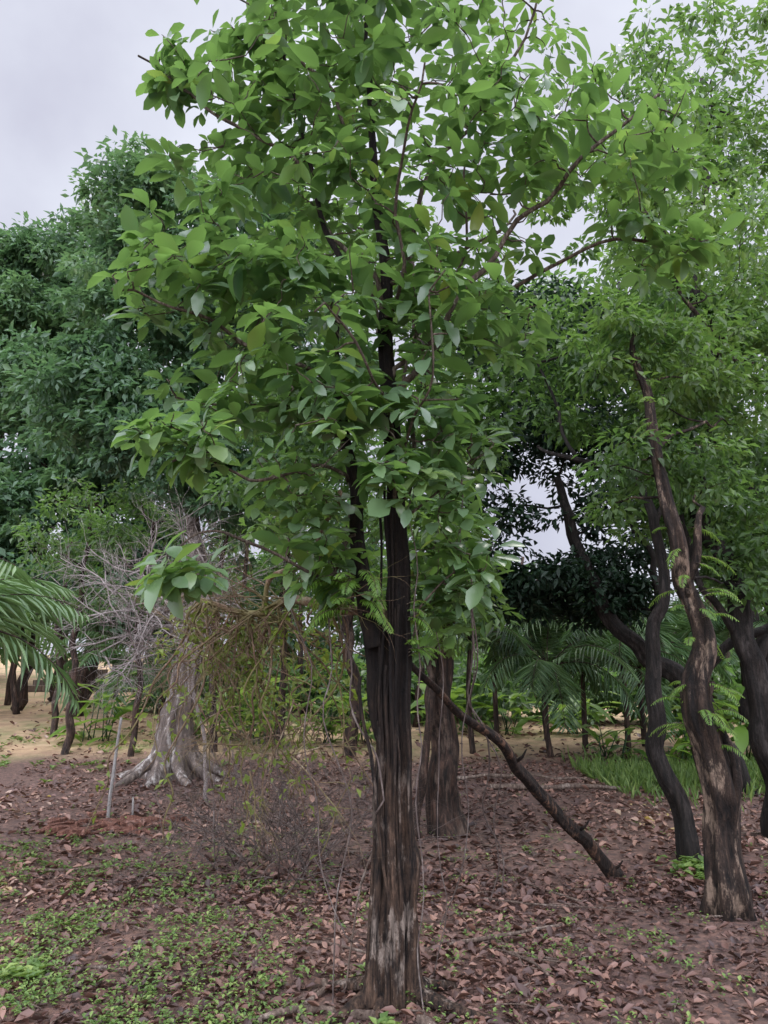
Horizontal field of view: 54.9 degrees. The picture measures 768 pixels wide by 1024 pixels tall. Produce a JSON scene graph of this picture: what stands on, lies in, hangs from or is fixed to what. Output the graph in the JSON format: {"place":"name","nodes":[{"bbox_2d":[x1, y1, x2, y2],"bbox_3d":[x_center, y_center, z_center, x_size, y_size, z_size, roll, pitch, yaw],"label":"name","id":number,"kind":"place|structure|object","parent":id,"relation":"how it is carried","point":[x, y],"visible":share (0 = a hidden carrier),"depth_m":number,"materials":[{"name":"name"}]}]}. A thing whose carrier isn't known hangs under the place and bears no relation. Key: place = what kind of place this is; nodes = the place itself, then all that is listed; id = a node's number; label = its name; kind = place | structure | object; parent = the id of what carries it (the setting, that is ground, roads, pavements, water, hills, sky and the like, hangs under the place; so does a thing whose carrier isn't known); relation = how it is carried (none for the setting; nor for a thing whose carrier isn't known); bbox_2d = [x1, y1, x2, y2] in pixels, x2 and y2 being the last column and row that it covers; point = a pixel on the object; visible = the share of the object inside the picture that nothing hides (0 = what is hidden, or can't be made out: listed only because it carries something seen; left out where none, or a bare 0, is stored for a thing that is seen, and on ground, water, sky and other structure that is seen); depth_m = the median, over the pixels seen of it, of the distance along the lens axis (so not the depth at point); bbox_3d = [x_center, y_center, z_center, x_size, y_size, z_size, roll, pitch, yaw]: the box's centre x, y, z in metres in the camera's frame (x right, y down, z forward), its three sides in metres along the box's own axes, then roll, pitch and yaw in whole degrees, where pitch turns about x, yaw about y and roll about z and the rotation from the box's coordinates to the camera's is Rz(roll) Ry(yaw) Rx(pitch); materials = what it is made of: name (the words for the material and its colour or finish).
{"place":"outdoors","nodes":[
{"label":"outdoors","id":0,"kind":"place"},
{"bbox_2d":[22,669,134,691],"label":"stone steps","id":1,"kind":"structure","parent":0,"point":[41,686],"depth_m":24.44,"materials":[{"name":"grey stone"}]},
{"bbox_2d":[0,655,767,1023],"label":"ground","id":2,"kind":"structure","parent":0,"point":[20,759],"depth_m":6.05,"materials":[{"name":"soil"}]},
{"bbox_2d":[0,558,89,714],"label":"young palm","id":3,"kind":"object","parent":2,"relation":"on","point":[12,584],"visible":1,"depth_m":6.18,"materials":[{"name":"green plant"}]},
{"bbox_2d":[10,501,131,736],"bbox_3d":[-6.590,2.310,15.510,2.522,5.152,1.662,0,-12,0],"label":"slender tree","id":4,"kind":"object","parent":2,"relation":"on","point":[55,721],"visible":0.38,"depth_m":15.55,"materials":[{"name":"green plant"}]},
{"bbox_2d":[10,476,159,754],"bbox_3d":[-5.556,1.906,13.522,2.584,5.139,1.654,7,-14,-32],"label":"slender tree","id":5,"kind":"object","parent":2,"relation":"on","point":[70,728],"visible":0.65,"depth_m":13.53,"materials":[{"name":"green plant"}]},
{"bbox_2d":[47,670,156,743],"bbox_3d":[-5.423,3.948,14.328,2.043,1.786,1.891,0,-12,0],"label":"heliconia plant","id":6,"kind":"object","parent":2,"relation":"on","point":[108,727],"visible":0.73,"depth_m":14.20,"materials":[{"name":"green plant"}]},
{"bbox_2d":[36,810,190,840],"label":"rotten wood pieces","id":7,"kind":"object","parent":2,"relation":"on","point":[58,826],"visible":0.77,"depth_m":7.33,"materials":[{"name":"brown wood"}]},
{"bbox_2d":[106,717,133,817],"bbox_3d":[-2.826,2.802,8.014,0.287,1.113,0.049,2,-12,-9],"label":"wooden stake","id":8,"kind":"object","parent":2,"relation":"on","point":[111,772],"visible":0.78,"depth_m":7.97,"materials":[{"name":"grey wood"}]},
{"bbox_2d":[55,630,211,730],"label":"young palm","id":9,"kind":"object","parent":2,"relation":"on","point":[88,657],"visible":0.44,"depth_m":15.23,"materials":[{"name":"green plant"}]},
{"bbox_2d":[76,475,213,756],"bbox_3d":[-4.445,1.811,13.334,2.526,5.271,1.993,8,-14,-33],"label":"slender tree","id":10,"kind":"object","parent":2,"relation":"on","point":[108,530],"visible":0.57,"depth_m":13.27,"materials":[{"name":"green plant"}]},
{"bbox_2d":[10,482,312,802],"bbox_3d":[-2.709,1.528,8.761,3.052,3.796,3.102,-9,-15,36],"label":"dry shrub","id":11,"kind":"object","parent":2,"relation":"on","point":[141,635],"visible":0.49,"depth_m":8.61,"materials":[{"name":"grey plant"}]},
{"bbox_2d":[148,688,251,739],"bbox_3d":[-3.719,4.044,14.659,1.887,1.087,1.728,5,-13,-23],"label":"heliconia plant","id":12,"kind":"object","parent":2,"relation":"on","point":[234,726],"visible":0.21,"depth_m":14.55,"materials":[{"name":"green plant"}]},
{"bbox_2d":[0,125,412,787],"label":"buttress tree","id":13,"kind":"object","parent":2,"relation":"on","point":[102,375],"visible":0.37,"depth_m":12.28,"materials":[{"name":"green plant"}]},
{"bbox_2d":[0,200,424,675],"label":"tall canopy","id":14,"kind":"object","parent":2,"relation":"on","point":[31,282],"visible":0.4,"depth_m":19.94,"materials":[{"name":"green plant"}]},
{"bbox_2d":[150,506,279,752],"bbox_3d":[-3.192,1.937,13.710,2.557,5.184,1.860,0,-12,0],"label":"slender tree","id":15,"kind":"object","parent":2,"relation":"on","point":[227,538],"visible":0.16,"depth_m":13.79,"materials":[{"name":"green plant"}]},
{"bbox_2d":[200,678,299,736],"bbox_3d":[-2.822,3.994,15.194,2.221,1.175,1.897,4,-12,-19],"label":"heliconia plant","id":16,"kind":"object","parent":2,"relation":"on","point":[220,712],"visible":0.27,"depth_m":14.95,"materials":[{"name":"green plant"}]},
{"bbox_2d":[203,676,320,744],"bbox_3d":[-2.299,3.861,14.117,2.030,1.407,1.876,-6,-13,28],"label":"heliconia plant","id":17,"kind":"object","parent":2,"relation":"on","point":[289,714],"visible":0.39,"depth_m":14.08,"materials":[{"name":"green plant"}]},
{"bbox_2d":[85,489,459,906],"bbox_3d":[-0.728,0.967,4.242,2.786,2.194,1.470,-6,-13,26],"label":"shrub","id":18,"kind":"object","parent":2,"relation":"on","point":[241,629],"visible":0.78,"depth_m":4.34,"materials":[{"name":"green plant"}]},
{"bbox_2d":[6,674,556,916],"bbox_3d":[-0.846,1.987,5.846,3.935,1.711,3.358,-8,-14,33],"label":"brush pile","id":19,"kind":"object","parent":2,"relation":"on","point":[295,838],"visible":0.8,"depth_m":5.77,"materials":[{"name":"brown plant"}]},
{"bbox_2d":[237,510,364,747],"bbox_3d":[-1.671,2.050,13.879,2.623,5.020,2.019,0,-12,0],"label":"slender tree","id":20,"kind":"object","parent":2,"relation":"on","point":[284,678],"visible":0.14,"depth_m":13.95,"materials":[{"name":"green plant"}]},
{"bbox_2d":[293,696,360,746],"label":"heliconia plant","id":21,"kind":"object","parent":2,"relation":"on","point":[322,711],"visible":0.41,"depth_m":14.12,"materials":[{"name":"green plant"}]},
{"bbox_2d":[296,480,387,757],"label":"slender tree","id":22,"kind":"object","parent":2,"relation":"on","point":[347,659],"visible":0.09,"depth_m":13.16,"materials":[{"name":"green plant"}]},
{"bbox_2d":[328,673,374,741],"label":"heliconia plant","id":23,"kind":"object","parent":2,"relation":"on","point":[346,699],"visible":0.29,"depth_m":14.33,"materials":[{"name":"green plant"}]},
{"bbox_2d":[189,141,536,840],"bbox_3d":[-0.449,-0.740,8.471,4.192,8.421,3.365,0,-12,0],"label":"broadleaf tree","id":24,"kind":"object","parent":2,"relation":"on","point":[447,717],"visible":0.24,"depth_m":7.64,"materials":[{"name":"green plant"}]},
{"bbox_2d":[0,349,729,726],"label":"trunks","id":25,"kind":"object","parent":2,"relation":"on","point":[14,701],"visible":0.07,"depth_m":18.99,"materials":[{"name":"brown plant"}]},
{"bbox_2d":[0,517,765,730],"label":"understory","id":26,"kind":"object","parent":2,"relation":"on","point":[368,686],"visible":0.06,"depth_m":18.00,"materials":[{"name":"green plant"}]},
{"bbox_2d":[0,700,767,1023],"bbox_3d":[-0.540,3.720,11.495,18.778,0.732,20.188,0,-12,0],"label":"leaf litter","id":27,"kind":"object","parent":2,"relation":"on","point":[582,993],"visible":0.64,"depth_m":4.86,"materials":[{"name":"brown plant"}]},
{"bbox_2d":[0,723,767,1023],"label":"ground weeds","id":28,"kind":"object","parent":2,"relation":"on","point":[32,971],"visible":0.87,"depth_m":4.19,"materials":[{"name":"green plant"}]},
{"bbox_2d":[0,770,767,1023],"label":"fallen sticks","id":29,"kind":"object","parent":2,"relation":"on","point":[367,1010],"visible":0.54,"depth_m":4.45,"materials":[{"name":"brown wood"}]},
{"bbox_2d":[86,0,744,1023],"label":"broadleaf tree","id":30,"kind":"object","parent":2,"relation":"on","point":[290,80],"visible":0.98,"depth_m":4.01,"materials":[{"name":"green plant"}]},
{"bbox_2d":[297,569,445,659],"bbox_3d":[-0.060,0.529,3.834,0.763,0.479,0.446,0,-12,0],"label":"trunk fern","id":31,"kind":"object","parent":30,"relation":"attached to","point":[330,613],"visible":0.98,"depth_m":3.80,"materials":[{"name":"green plant"}]},
{"bbox_2d":[294,479,507,1013],"bbox_3d":[0.490,1.231,4.470,0.839,2.589,2.145,-10,-15,39],"label":"hanging liana","id":32,"kind":"object","parent":30,"relation":"hanging from","point":[475,698],"visible":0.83,"depth_m":3.95,"materials":[{"name":"brown plant"}]},
{"bbox_2d":[413,681,487,734],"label":"heliconia plant","id":33,"kind":"object","parent":2,"relation":"on","point":[461,692],"visible":0.2,"depth_m":16.11,"materials":[{"name":"green plant"}]},
{"bbox_2d":[416,610,560,739],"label":"young palm","id":34,"kind":"object","parent":2,"relation":"on","point":[495,714],"visible":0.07,"depth_m":14.41,"materials":[{"name":"green plant"}]},
{"bbox_2d":[416,602,573,753],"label":"young palm","id":35,"kind":"object","parent":2,"relation":"on","point":[511,633],"visible":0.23,"depth_m":13.17,"materials":[{"name":"green plant"}]},
{"bbox_2d":[458,685,553,734],"bbox_3d":[2.569,4.372,15.917,1.795,1.240,1.693,10,-16,-40],"label":"heliconia plant","id":36,"kind":"object","parent":2,"relation":"on","point":[522,721],"visible":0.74,"depth_m":15.93,"materials":[{"name":"green plant"}]},
{"bbox_2d":[416,665,622,875],"bbox_3d":[0.998,1.832,4.960,0.192,1.629,2.621,-10,-15,39],"label":"leaning dead log","id":37,"kind":"object","parent":2,"relation":"on","point":[607,862],"visible":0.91,"depth_m":5.05,"materials":[{"name":"brown wood"}]},
{"bbox_2d":[455,624,640,756],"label":"young palm","id":38,"kind":"object","parent":2,"relation":"on","point":[545,671],"visible":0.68,"depth_m":12.47,"materials":[{"name":"green plant"}]},
{"bbox_2d":[494,594,648,748],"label":"young palm","id":39,"kind":"object","parent":2,"relation":"on","point":[583,701],"visible":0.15,"depth_m":13.66,"materials":[{"name":"green plant"}]},
{"bbox_2d":[525,562,618,738],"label":"young palm","id":40,"kind":"object","parent":2,"relation":"on","point":[526,565],"depth_m":14.80,"materials":[{"name":"green plant"}]},
{"bbox_2d":[533,691,620,733],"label":"heliconia plant","id":41,"kind":"object","parent":2,"relation":"on","point":[601,713],"visible":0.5,"depth_m":15.87,"materials":[{"name":"green plant"}]},
{"bbox_2d":[441,265,767,794],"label":"dark crowned tree","id":42,"kind":"object","parent":2,"relation":"on","point":[601,595],"visible":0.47,"depth_m":10.80,"materials":[{"name":"green plant"}]},
{"bbox_2d":[443,167,767,750],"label":"tall forest tree","id":43,"kind":"object","parent":2,"relation":"on","point":[750,616],"visible":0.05,"depth_m":14.64,"materials":[{"name":"green plant"}]},
{"bbox_2d":[578,711,649,760],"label":"heliconia plant","id":44,"kind":"object","parent":2,"relation":"on","point":[614,734],"visible":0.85,"depth_m":12.59,"materials":[{"name":"green plant"}]},
{"bbox_2d":[473,275,767,863],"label":"curved tree","id":45,"kind":"object","parent":2,"relation":"on","point":[681,839],"visible":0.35,"depth_m":7.47,"materials":[{"name":"green plant"}]},
{"bbox_2d":[518,623,726,754],"bbox_3d":[4.179,3.167,13.149,3.287,2.284,3.080,8,-14,-32],"label":"young palm","id":46,"kind":"object","parent":2,"relation":"on","point":[630,658],"visible":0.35,"depth_m":12.72,"materials":[{"name":"green plant"}]},
{"bbox_2d":[546,595,733,746],"bbox_3d":[4.852,3.007,14.195,3.423,2.949,3.402,0,-12,0],"label":"young palm","id":47,"kind":"object","parent":2,"relation":"on","point":[669,616],"visible":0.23,"depth_m":13.85,"materials":[{"name":"green plant"}]},
{"bbox_2d":[524,0,767,837],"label":"broadleaf tree","id":48,"kind":"object","parent":2,"relation":"on","point":[747,657],"visible":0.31,"depth_m":9.10,"materials":[{"name":"green plant"}]},
{"bbox_2d":[525,0,767,924],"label":"broadleaf tree","id":49,"kind":"object","parent":2,"relation":"on","point":[733,895],"visible":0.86,"depth_m":5.89,"materials":[{"name":"green plant"}]},
{"bbox_2d":[627,721,686,761],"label":"heliconia plant","id":50,"kind":"object","parent":2,"relation":"on","point":[672,751],"visible":0.14,"depth_m":11.98,"materials":[{"name":"green plant"}]},
{"bbox_2d":[561,742,764,813],"bbox_3d":[5.498,3.787,11.062,5.344,0.370,5.919,0,-12,0],"label":"grass patch","id":51,"kind":"object","parent":2,"relation":"on","point":[636,772],"visible":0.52,"depth_m":10.37,"materials":[{"name":"green plant"}]},
{"bbox_2d":[588,615,764,724],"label":"young palm","id":52,"kind":"object","parent":2,"relation":"on","point":[714,637],"visible":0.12,"depth_m":13.92,"materials":[{"name":"green plant"}]},
{"bbox_2d":[661,700,742,757],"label":"heliconia plant","id":53,"kind":"object","parent":2,"relation":"on","point":[683,720],"visible":0.2,"depth_m":12.79,"materials":[{"name":"green plant"}]},
{"bbox_2d":[668,609,767,744],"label":"young palm","id":54,"kind":"object","parent":2,"relation":"on","point":[721,633],"visible":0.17,"depth_m":13.79,"materials":[{"name":"green plant"}]},
{"bbox_2d":[717,686,755,756],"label":"heliconia plant","id":55,"kind":"object","parent":2,"relation":"on","point":[740,730],"visible":0.11,"depth_m":12.21,"materials":[{"name":"green plant"}]},
{"bbox_2d":[0,0,767,654],"label":"sky","id":56,"kind":"structure","parent":0,"point":[71,71],"materials":[{"name":"white"}]}
]}

